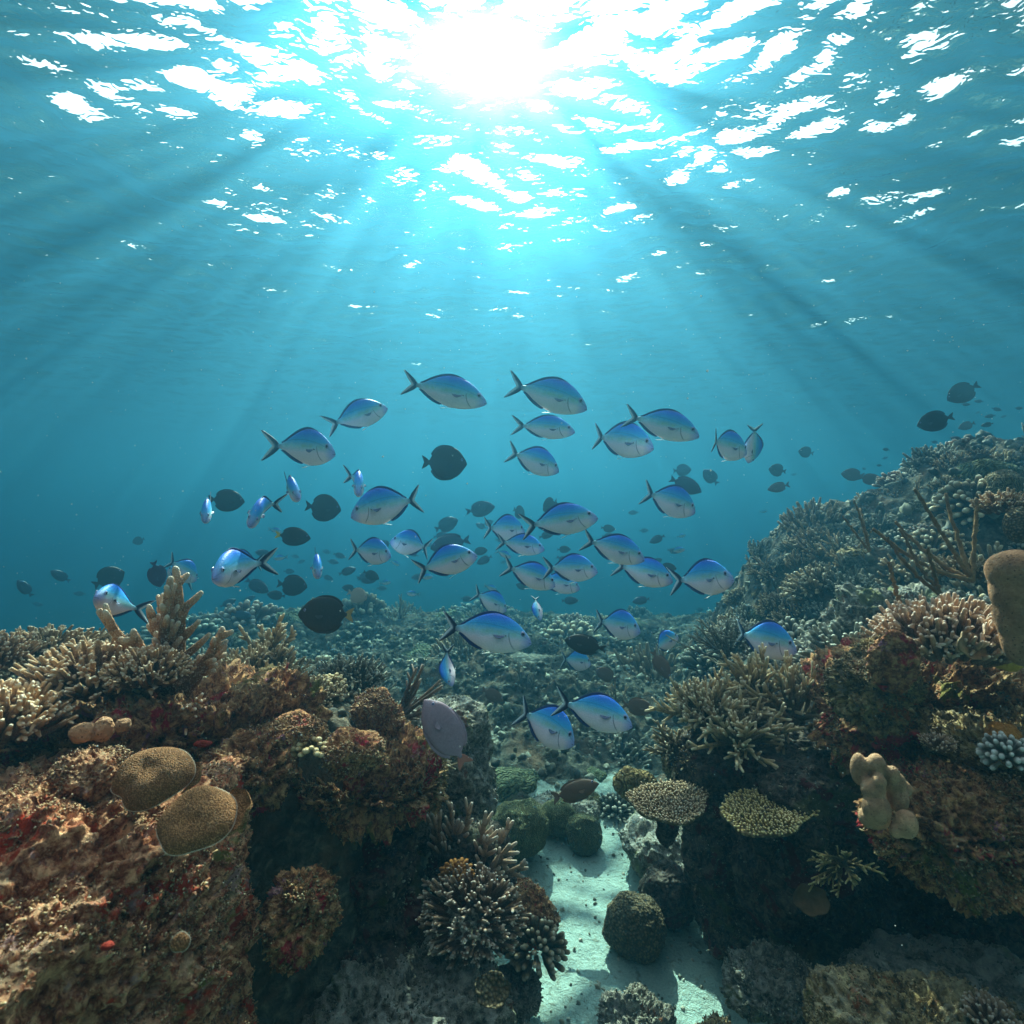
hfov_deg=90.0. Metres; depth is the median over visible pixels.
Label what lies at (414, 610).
finger coral
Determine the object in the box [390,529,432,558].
blue fish
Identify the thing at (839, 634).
finger coral
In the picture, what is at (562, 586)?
blue fish
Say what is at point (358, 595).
reef fish
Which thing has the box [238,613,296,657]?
staghorn coral
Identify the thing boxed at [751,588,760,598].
reef boulder
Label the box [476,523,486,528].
reef fish
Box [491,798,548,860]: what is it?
brain coral
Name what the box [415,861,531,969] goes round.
finger coral
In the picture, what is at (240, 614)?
reef fish
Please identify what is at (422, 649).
dome coral
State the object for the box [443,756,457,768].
staghorn coral
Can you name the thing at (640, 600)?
reef fish
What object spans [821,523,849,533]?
reef boulder
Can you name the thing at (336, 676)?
cauliflower coral
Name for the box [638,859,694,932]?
reef rock
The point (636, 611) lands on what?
cauliflower coral
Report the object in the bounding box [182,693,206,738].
staghorn coral
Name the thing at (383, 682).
staghorn coral
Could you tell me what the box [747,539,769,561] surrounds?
finger coral
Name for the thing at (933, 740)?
finger coral
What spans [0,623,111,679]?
finger coral
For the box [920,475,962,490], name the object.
finger coral
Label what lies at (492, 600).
blue fish
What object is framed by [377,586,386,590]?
reef fish
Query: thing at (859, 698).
reef rock
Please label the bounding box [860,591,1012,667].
finger coral
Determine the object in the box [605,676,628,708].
staghorn coral
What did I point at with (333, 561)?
reef fish
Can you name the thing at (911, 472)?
cauliflower coral
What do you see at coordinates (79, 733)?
sponge
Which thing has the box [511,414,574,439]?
blue fish
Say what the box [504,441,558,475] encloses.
blue fish
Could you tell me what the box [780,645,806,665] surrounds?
cauliflower coral
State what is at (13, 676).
finger coral
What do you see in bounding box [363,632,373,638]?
reef boulder
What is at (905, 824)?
lobed coral
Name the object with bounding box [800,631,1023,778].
reef rock
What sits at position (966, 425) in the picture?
reef fish
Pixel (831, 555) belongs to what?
staghorn coral
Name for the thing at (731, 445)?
blue fish
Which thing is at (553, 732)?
blue fish
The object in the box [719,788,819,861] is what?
table coral
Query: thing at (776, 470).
surgeonfish
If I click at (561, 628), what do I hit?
cauliflower coral
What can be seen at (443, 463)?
surgeonfish
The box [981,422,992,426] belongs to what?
surgeonfish
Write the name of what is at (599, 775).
dome coral
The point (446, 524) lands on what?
reef fish
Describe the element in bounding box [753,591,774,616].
finger coral
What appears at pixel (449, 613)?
dome coral
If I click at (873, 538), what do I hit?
finger coral
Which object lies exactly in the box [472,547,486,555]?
surgeonfish
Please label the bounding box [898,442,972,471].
finger coral
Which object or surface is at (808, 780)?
reef rock
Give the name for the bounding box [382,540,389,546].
reef fish
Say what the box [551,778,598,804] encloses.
reef fish
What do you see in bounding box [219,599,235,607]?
reef fish
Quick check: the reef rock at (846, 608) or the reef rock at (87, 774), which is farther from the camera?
the reef rock at (846, 608)
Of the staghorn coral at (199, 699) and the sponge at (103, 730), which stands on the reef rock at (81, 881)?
the sponge at (103, 730)
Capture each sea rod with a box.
[842,500,870,551]
[872,489,979,582]
[886,529,941,595]
[887,561,901,601]
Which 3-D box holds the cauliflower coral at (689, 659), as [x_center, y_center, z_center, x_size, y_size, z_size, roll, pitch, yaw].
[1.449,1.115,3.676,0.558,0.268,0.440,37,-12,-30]
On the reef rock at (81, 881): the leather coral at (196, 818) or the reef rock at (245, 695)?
the leather coral at (196, 818)
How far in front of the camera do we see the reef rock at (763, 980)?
1.31 m
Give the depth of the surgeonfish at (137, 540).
7.02 m
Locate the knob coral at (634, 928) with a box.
[602,890,666,964]
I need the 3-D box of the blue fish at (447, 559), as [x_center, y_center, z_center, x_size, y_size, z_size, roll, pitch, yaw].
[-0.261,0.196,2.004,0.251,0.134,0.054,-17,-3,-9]
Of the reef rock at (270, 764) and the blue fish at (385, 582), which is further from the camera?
the blue fish at (385, 582)
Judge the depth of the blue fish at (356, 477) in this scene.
2.04 m
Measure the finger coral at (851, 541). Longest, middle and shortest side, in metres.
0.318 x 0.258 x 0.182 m
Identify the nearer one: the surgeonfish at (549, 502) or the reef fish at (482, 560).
the surgeonfish at (549, 502)
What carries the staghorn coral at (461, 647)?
on the finger coral at (449, 641)
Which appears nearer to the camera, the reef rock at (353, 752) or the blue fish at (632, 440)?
the reef rock at (353, 752)
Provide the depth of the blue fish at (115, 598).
1.63 m
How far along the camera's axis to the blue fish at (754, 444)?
2.29 m
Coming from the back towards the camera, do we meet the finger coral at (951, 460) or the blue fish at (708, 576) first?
the finger coral at (951, 460)
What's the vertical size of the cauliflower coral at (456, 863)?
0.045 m
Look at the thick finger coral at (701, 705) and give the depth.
1.70 m
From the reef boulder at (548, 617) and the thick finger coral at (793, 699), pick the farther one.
the reef boulder at (548, 617)
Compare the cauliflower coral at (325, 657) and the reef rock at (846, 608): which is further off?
the cauliflower coral at (325, 657)
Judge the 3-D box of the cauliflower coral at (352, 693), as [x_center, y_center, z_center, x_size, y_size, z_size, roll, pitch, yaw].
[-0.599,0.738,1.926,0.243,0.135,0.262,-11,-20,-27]
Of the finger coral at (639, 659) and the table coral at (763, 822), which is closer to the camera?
the table coral at (763, 822)
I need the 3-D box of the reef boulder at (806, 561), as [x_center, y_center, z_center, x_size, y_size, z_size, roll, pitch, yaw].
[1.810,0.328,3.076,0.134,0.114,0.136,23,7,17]
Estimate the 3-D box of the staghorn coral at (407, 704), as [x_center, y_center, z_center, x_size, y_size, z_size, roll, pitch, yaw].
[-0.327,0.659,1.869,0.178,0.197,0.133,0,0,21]
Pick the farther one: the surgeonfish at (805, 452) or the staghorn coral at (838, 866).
the surgeonfish at (805, 452)
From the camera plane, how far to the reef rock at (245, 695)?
1.22 m
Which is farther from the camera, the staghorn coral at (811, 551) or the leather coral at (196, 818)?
the staghorn coral at (811, 551)
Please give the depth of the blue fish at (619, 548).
1.96 m
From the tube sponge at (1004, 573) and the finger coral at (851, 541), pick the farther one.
the finger coral at (851, 541)
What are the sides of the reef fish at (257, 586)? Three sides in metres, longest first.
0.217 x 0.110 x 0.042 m
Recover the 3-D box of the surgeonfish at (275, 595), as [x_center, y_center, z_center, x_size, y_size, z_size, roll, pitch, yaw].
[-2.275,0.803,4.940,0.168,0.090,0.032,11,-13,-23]
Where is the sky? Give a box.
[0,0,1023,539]
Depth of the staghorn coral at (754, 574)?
3.50 m
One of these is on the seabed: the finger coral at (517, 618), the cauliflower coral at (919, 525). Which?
the finger coral at (517, 618)
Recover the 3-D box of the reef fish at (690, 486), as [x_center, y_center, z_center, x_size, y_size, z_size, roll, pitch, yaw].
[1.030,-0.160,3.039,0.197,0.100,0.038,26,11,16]
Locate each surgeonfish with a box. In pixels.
[91,566,124,588]
[132,536,144,544]
[147,560,166,586]
[208,489,244,511]
[267,590,285,599]
[275,527,310,545]
[276,574,306,595]
[283,569,294,573]
[298,595,353,633]
[305,494,340,521]
[342,584,353,591]
[362,570,378,580]
[422,445,466,479]
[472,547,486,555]
[513,505,524,518]
[516,583,527,589]
[543,497,556,511]
[557,546,570,552]
[564,634,606,654]
[601,524,614,531]
[663,563,676,571]
[769,464,786,476]
[798,446,813,457]
[917,410,954,431]
[947,381,981,402]
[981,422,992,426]
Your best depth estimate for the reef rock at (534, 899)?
1.58 m
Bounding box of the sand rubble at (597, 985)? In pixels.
[495,808,730,1023]
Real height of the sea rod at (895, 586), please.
0.147 m
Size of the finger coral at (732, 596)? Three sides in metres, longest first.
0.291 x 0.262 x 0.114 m
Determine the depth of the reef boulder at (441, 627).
5.28 m
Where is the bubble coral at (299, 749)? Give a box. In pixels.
[290,734,329,757]
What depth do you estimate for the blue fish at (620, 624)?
2.65 m
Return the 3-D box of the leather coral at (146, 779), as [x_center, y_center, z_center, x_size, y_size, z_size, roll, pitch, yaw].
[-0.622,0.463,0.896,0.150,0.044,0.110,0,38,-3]
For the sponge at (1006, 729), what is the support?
on the reef rock at (963, 726)
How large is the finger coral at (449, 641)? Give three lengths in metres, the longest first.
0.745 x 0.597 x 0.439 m
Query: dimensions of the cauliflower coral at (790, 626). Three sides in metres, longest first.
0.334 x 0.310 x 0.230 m
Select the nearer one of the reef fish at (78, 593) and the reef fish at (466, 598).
the reef fish at (466, 598)
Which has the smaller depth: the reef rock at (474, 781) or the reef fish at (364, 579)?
the reef rock at (474, 781)
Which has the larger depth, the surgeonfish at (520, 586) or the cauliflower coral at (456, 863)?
the surgeonfish at (520, 586)
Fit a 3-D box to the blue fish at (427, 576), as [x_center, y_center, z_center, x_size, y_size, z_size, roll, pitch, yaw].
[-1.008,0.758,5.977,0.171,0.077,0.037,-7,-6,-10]
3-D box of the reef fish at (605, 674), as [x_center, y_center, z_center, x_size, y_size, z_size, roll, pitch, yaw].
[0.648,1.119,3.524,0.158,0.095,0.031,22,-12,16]
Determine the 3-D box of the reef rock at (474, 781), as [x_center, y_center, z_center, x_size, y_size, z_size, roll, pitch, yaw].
[-0.302,1.009,2.002,0.503,0.573,0.465,0,0,0]
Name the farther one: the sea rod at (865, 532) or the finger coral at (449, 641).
the finger coral at (449, 641)
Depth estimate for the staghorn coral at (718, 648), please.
2.30 m
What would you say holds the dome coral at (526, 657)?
on the seabed
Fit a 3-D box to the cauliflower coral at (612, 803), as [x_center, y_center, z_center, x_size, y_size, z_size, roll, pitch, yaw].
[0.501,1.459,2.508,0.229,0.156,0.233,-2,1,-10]
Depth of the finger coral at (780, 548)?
3.39 m
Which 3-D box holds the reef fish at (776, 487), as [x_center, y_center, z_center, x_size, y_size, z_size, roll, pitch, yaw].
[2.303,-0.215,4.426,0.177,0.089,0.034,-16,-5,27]
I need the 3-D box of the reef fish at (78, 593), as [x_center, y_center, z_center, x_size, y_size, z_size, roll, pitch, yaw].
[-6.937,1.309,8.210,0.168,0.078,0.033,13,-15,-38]
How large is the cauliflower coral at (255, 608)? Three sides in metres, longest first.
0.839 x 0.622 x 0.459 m
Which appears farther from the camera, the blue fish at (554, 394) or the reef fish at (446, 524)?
the reef fish at (446, 524)
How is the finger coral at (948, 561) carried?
on the seabed
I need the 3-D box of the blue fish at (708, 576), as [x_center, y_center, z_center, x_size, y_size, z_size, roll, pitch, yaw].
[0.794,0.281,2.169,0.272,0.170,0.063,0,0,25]
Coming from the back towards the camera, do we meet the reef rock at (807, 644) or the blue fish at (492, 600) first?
the blue fish at (492, 600)
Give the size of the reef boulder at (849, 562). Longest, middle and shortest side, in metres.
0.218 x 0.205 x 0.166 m
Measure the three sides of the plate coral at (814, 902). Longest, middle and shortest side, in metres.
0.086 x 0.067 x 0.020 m
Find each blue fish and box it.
[93,583,155,623]
[164,552,197,582]
[167,566,198,589]
[199,492,213,523]
[211,547,277,586]
[240,549,263,570]
[247,494,287,527]
[261,427,335,467]
[268,527,281,532]
[274,555,287,560]
[284,472,300,501]
[310,553,323,578]
[320,398,387,436]
[343,465,365,496]
[348,537,390,565]
[351,485,423,524]
[379,580,390,584]
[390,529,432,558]
[401,370,486,408]
[406,590,420,596]
[411,544,476,582]
[422,574,432,579]
[438,644,455,686]
[439,611,530,653]
[469,585,506,612]
[483,514,524,539]
[483,583,496,589]
[495,549,510,558]
[496,533,544,555]
[499,556,554,589]
[504,370,586,414]
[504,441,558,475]
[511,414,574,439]
[511,696,573,749]
[518,502,597,539]
[531,596,542,620]
[543,553,597,583]
[550,572,579,593]
[550,686,631,732]
[560,651,590,671]
[579,529,644,564]
[592,421,653,458]
[594,609,639,640]
[610,556,672,587]
[621,404,698,441]
[639,480,694,517]
[655,630,678,654]
[666,558,733,598]
[669,547,684,553]
[711,429,746,461]
[733,619,796,659]
[744,423,763,462]
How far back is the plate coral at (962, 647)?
1.19 m
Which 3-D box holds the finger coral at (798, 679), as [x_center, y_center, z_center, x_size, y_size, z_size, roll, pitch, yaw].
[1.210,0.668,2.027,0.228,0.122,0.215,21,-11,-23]
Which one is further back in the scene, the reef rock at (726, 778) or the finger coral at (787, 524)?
the finger coral at (787, 524)
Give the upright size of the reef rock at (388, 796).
0.335 m
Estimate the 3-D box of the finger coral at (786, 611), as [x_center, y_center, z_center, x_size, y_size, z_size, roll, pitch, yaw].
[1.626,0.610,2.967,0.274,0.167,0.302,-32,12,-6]
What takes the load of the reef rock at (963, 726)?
on the reef rock at (958, 682)
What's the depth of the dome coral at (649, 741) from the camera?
3.15 m
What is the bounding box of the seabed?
[0,435,1023,1023]
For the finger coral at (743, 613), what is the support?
on the seabed
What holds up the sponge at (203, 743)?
on the reef rock at (81, 881)
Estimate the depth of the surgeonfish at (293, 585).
3.89 m
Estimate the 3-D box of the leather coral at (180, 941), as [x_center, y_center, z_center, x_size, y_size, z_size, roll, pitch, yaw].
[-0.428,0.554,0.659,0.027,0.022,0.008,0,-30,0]
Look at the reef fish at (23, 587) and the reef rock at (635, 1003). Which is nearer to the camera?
the reef rock at (635, 1003)
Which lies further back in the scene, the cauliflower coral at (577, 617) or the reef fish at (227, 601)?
the cauliflower coral at (577, 617)
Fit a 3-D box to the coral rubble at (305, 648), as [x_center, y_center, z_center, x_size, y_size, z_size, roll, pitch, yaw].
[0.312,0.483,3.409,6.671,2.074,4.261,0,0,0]
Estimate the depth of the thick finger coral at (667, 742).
1.79 m
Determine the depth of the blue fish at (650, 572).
2.11 m
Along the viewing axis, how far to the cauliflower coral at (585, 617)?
6.74 m
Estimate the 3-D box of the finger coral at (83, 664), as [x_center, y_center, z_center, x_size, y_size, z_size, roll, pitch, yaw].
[-1.032,0.384,1.287,0.357,0.156,0.313,0,0,0]
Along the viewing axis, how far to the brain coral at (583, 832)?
2.23 m
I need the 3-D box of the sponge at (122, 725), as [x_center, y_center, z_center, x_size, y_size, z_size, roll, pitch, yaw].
[-0.790,0.433,1.040,0.028,0.027,0.030,0,0,0]
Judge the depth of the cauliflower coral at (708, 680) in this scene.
3.42 m
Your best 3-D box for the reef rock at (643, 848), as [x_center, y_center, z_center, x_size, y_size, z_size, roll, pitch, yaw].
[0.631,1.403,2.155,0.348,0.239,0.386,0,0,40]
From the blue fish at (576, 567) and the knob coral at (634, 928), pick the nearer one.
the knob coral at (634, 928)
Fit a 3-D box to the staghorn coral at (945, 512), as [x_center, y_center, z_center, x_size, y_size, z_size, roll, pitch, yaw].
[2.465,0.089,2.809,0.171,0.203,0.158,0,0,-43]
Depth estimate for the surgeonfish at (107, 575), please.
3.53 m
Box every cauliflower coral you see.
[139,614,222,643]
[186,639,194,648]
[210,600,283,627]
[294,655,331,662]
[323,654,355,663]
[324,672,347,694]
[342,592,392,618]
[342,687,367,703]
[433,605,459,612]
[438,857,474,884]
[456,600,513,614]
[502,915,569,980]
[534,618,575,634]
[541,620,602,642]
[556,613,589,626]
[582,615,594,619]
[599,792,635,826]
[626,605,652,617]
[669,679,711,706]
[679,645,718,677]
[695,659,716,681]
[740,647,753,667]
[760,616,808,660]
[770,526,783,538]
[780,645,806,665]
[871,528,910,548]
[872,470,904,487]
[896,468,921,480]
[900,528,977,554]
[907,523,932,530]
[926,475,1023,524]
[934,435,991,452]
[976,731,1023,771]
[1008,542,1023,549]
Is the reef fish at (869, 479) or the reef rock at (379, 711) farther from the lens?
the reef fish at (869, 479)
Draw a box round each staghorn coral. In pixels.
[96,566,233,697]
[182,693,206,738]
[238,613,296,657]
[375,665,398,695]
[387,594,412,620]
[400,664,442,719]
[426,797,473,863]
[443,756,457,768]
[455,633,482,656]
[473,811,528,891]
[514,661,544,692]
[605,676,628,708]
[666,606,749,660]
[703,639,734,676]
[744,550,781,582]
[745,554,772,581]
[789,520,839,562]
[807,846,887,897]
[815,527,862,569]
[821,552,863,590]
[885,471,920,492]
[943,510,979,531]
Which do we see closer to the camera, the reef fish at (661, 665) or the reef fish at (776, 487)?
the reef fish at (661, 665)
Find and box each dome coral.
[275,610,301,627]
[400,643,436,657]
[436,610,464,617]
[490,730,503,752]
[495,766,539,802]
[508,652,555,663]
[586,766,606,781]
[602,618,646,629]
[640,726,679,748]
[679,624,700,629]
[749,605,761,622]
[832,506,846,517]
[887,521,916,534]
[956,458,1022,481]
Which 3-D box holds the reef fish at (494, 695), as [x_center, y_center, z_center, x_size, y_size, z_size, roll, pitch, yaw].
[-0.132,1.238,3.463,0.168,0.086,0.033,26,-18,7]
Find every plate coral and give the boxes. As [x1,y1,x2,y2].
[475,970,510,1009]
[792,883,829,916]
[865,629,920,695]
[957,631,988,659]
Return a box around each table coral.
[625,778,708,848]
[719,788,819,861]
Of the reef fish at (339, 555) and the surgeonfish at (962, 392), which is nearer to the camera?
the surgeonfish at (962, 392)
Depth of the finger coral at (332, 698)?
1.74 m
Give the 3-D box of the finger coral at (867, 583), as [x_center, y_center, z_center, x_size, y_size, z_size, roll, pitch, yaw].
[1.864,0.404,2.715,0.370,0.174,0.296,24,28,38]
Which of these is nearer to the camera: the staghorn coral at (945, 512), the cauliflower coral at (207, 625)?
the staghorn coral at (945, 512)
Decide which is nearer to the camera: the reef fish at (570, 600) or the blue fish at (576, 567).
the blue fish at (576, 567)
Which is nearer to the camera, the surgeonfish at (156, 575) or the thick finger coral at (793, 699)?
the thick finger coral at (793, 699)
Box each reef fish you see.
[16,580,33,596]
[50,570,70,582]
[73,591,85,595]
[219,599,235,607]
[231,610,251,618]
[242,595,255,601]
[244,577,268,593]
[255,549,272,556]
[322,575,332,580]
[327,559,338,564]
[333,552,344,558]
[339,567,355,575]
[347,587,366,602]
[358,576,375,583]
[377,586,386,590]
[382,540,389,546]
[411,574,419,579]
[421,699,472,770]
[430,533,470,550]
[433,532,447,537]
[434,517,457,532]
[460,596,471,601]
[465,501,494,516]
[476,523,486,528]
[477,555,492,564]
[480,687,502,702]
[539,532,552,538]
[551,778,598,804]
[561,596,578,604]
[595,667,617,682]
[622,697,650,715]
[628,510,638,514]
[632,596,649,604]
[639,528,648,532]
[649,535,664,543]
[650,649,670,679]
[669,475,700,494]
[673,464,691,475]
[703,469,719,485]
[768,481,789,492]
[841,468,864,480]
[858,473,877,484]
[958,421,975,429]
[985,414,995,417]
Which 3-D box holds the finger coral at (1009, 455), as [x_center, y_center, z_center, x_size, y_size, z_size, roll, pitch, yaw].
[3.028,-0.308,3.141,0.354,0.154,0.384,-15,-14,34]
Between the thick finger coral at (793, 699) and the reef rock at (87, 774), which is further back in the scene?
the thick finger coral at (793, 699)
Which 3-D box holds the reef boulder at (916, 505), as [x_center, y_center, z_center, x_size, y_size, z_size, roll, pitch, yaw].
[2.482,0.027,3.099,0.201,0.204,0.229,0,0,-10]
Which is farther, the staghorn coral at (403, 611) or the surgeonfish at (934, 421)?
the staghorn coral at (403, 611)
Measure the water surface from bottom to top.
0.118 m
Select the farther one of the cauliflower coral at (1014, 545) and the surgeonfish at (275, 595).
the surgeonfish at (275, 595)
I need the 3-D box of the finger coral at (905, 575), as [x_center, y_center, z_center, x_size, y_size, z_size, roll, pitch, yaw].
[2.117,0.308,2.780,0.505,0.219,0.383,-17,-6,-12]
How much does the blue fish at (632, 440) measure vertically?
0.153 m
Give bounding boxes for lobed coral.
[850,753,911,829]
[889,809,918,838]
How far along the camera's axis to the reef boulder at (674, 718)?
3.43 m
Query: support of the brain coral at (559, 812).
on the seabed
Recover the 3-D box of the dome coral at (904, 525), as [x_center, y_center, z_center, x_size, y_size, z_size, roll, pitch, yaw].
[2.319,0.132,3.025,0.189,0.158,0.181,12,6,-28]
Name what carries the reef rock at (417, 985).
on the seabed
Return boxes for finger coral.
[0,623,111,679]
[0,626,42,667]
[0,662,19,680]
[0,678,78,742]
[8,636,187,704]
[84,628,140,641]
[98,644,196,693]
[188,647,229,659]
[191,607,225,616]
[203,639,313,677]
[303,657,330,665]
[309,653,390,692]
[310,674,347,708]
[388,600,421,613]
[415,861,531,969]
[428,630,484,660]
[461,607,482,617]
[507,614,537,629]
[588,729,651,774]
[613,642,680,684]
[639,669,667,684]
[643,719,692,778]
[645,666,749,740]
[664,675,764,730]
[675,637,689,645]
[688,689,804,772]
[701,616,758,652]
[710,607,747,656]
[717,643,803,716]
[723,586,746,605]
[729,601,753,627]
[739,650,823,754]
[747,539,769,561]
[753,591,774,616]
[758,556,787,575]
[765,588,792,614]
[766,601,806,624]
[774,538,792,551]
[777,497,842,534]
[778,575,792,591]
[779,562,845,603]
[781,527,827,550]
[784,549,807,570]
[792,616,873,662]
[795,527,833,549]
[795,665,808,688]
[802,600,828,620]
[823,532,873,549]
[825,569,892,596]
[848,491,877,500]
[849,510,909,529]
[858,527,885,545]
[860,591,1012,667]
[875,548,945,587]
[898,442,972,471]
[917,729,957,752]
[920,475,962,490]
[926,555,985,579]
[929,452,962,471]
[933,577,978,593]
[943,541,1002,595]
[960,987,1022,1023]
[965,447,995,454]
[968,487,1023,514]
[989,445,1023,462]
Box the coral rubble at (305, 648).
[17,430,1023,878]
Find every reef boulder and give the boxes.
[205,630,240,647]
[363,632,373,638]
[374,650,410,666]
[386,637,399,643]
[438,621,459,632]
[506,790,533,801]
[522,636,562,654]
[533,614,555,623]
[586,791,605,812]
[655,612,673,618]
[662,706,679,723]
[669,645,682,655]
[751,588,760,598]
[772,577,784,588]
[802,557,813,567]
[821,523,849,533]
[835,555,871,573]
[909,500,929,512]
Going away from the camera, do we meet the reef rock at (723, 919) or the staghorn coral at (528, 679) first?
the reef rock at (723, 919)
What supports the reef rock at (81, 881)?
on the seabed
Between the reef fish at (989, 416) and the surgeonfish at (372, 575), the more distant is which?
the surgeonfish at (372, 575)
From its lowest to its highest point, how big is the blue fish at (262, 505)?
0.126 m
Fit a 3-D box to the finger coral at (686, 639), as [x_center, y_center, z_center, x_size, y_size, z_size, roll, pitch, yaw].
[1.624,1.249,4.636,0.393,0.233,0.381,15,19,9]
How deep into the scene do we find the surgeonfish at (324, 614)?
1.90 m
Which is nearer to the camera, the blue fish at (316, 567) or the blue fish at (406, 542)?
the blue fish at (316, 567)
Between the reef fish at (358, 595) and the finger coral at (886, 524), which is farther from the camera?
the reef fish at (358, 595)
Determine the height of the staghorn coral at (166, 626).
0.357 m
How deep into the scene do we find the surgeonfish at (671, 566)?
4.88 m
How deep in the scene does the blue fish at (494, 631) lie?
1.35 m
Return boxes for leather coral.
[110,747,202,811]
[156,785,252,855]
[170,931,190,952]
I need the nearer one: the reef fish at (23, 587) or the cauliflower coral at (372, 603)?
the reef fish at (23, 587)
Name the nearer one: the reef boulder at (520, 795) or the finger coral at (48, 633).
the finger coral at (48, 633)
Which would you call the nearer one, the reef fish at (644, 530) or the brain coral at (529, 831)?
the brain coral at (529, 831)
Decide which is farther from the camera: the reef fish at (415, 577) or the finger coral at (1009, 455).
the reef fish at (415, 577)
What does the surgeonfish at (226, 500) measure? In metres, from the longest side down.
0.187 x 0.128 x 0.036 m
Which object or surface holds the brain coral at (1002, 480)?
on the cauliflower coral at (956, 491)
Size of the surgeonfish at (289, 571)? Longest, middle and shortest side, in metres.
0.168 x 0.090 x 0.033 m
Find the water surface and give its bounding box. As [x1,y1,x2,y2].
[0,0,1023,497]
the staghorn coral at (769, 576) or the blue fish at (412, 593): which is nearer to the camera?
the staghorn coral at (769, 576)
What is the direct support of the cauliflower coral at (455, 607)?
on the seabed
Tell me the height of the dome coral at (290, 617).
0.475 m
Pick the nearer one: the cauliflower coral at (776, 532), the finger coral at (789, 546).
the finger coral at (789, 546)
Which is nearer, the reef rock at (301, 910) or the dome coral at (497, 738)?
the reef rock at (301, 910)
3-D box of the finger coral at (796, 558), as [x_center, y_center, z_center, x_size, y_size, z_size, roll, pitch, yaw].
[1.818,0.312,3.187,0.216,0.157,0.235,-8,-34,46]
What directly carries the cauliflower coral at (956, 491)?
on the reef boulder at (916, 505)
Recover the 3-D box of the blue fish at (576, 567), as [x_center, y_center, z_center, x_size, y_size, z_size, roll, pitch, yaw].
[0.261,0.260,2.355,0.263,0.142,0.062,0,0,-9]
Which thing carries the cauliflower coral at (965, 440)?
on the finger coral at (917, 458)
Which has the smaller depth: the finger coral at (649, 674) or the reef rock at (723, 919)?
the reef rock at (723, 919)
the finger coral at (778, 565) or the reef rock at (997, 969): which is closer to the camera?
the reef rock at (997, 969)
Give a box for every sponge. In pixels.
[68,722,93,743]
[92,716,114,741]
[100,940,113,951]
[114,718,131,732]
[193,740,212,746]
[983,721,1022,739]
[984,549,1023,666]
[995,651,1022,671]
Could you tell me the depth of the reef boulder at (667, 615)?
6.97 m
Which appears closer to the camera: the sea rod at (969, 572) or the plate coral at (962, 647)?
the plate coral at (962, 647)
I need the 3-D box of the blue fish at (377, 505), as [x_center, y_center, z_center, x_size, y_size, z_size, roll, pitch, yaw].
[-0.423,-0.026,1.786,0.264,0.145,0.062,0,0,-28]
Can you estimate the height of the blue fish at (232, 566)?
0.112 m
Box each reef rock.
[0,658,332,768]
[0,746,262,1023]
[42,744,132,802]
[195,724,299,817]
[254,863,342,977]
[259,709,329,754]
[290,721,449,846]
[300,900,516,1023]
[320,725,385,782]
[338,823,428,968]
[348,685,406,740]
[407,693,498,856]
[423,814,522,926]
[486,872,560,955]
[497,962,543,1023]
[533,789,600,819]
[596,982,676,1023]
[618,811,684,878]
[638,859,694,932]
[666,710,816,795]
[680,792,768,959]
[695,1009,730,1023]
[720,937,813,1023]
[728,745,1023,949]
[771,629,849,676]
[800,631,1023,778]
[802,958,1023,1023]
[805,928,1023,1011]
[820,580,991,631]
[820,633,929,738]
[851,755,1023,920]
[914,702,1023,799]
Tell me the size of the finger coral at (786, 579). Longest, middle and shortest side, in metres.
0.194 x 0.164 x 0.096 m
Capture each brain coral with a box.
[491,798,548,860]
[543,798,575,837]
[565,812,602,856]
[612,765,657,800]
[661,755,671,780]
[834,546,870,559]
[985,469,1023,494]
[1002,506,1023,542]
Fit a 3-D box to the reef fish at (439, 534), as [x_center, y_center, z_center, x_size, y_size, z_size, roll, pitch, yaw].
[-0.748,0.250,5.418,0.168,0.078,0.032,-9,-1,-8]
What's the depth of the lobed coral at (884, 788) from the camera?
0.97 m
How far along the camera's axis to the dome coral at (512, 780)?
2.67 m
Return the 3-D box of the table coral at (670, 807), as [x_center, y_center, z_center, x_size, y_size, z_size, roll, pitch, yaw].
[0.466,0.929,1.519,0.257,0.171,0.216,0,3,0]
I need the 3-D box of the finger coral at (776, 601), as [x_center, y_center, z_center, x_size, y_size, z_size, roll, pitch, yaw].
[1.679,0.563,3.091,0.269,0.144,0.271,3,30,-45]
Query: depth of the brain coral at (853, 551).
2.85 m
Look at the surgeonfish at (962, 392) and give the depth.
3.70 m
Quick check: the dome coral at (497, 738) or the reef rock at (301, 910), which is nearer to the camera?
the reef rock at (301, 910)

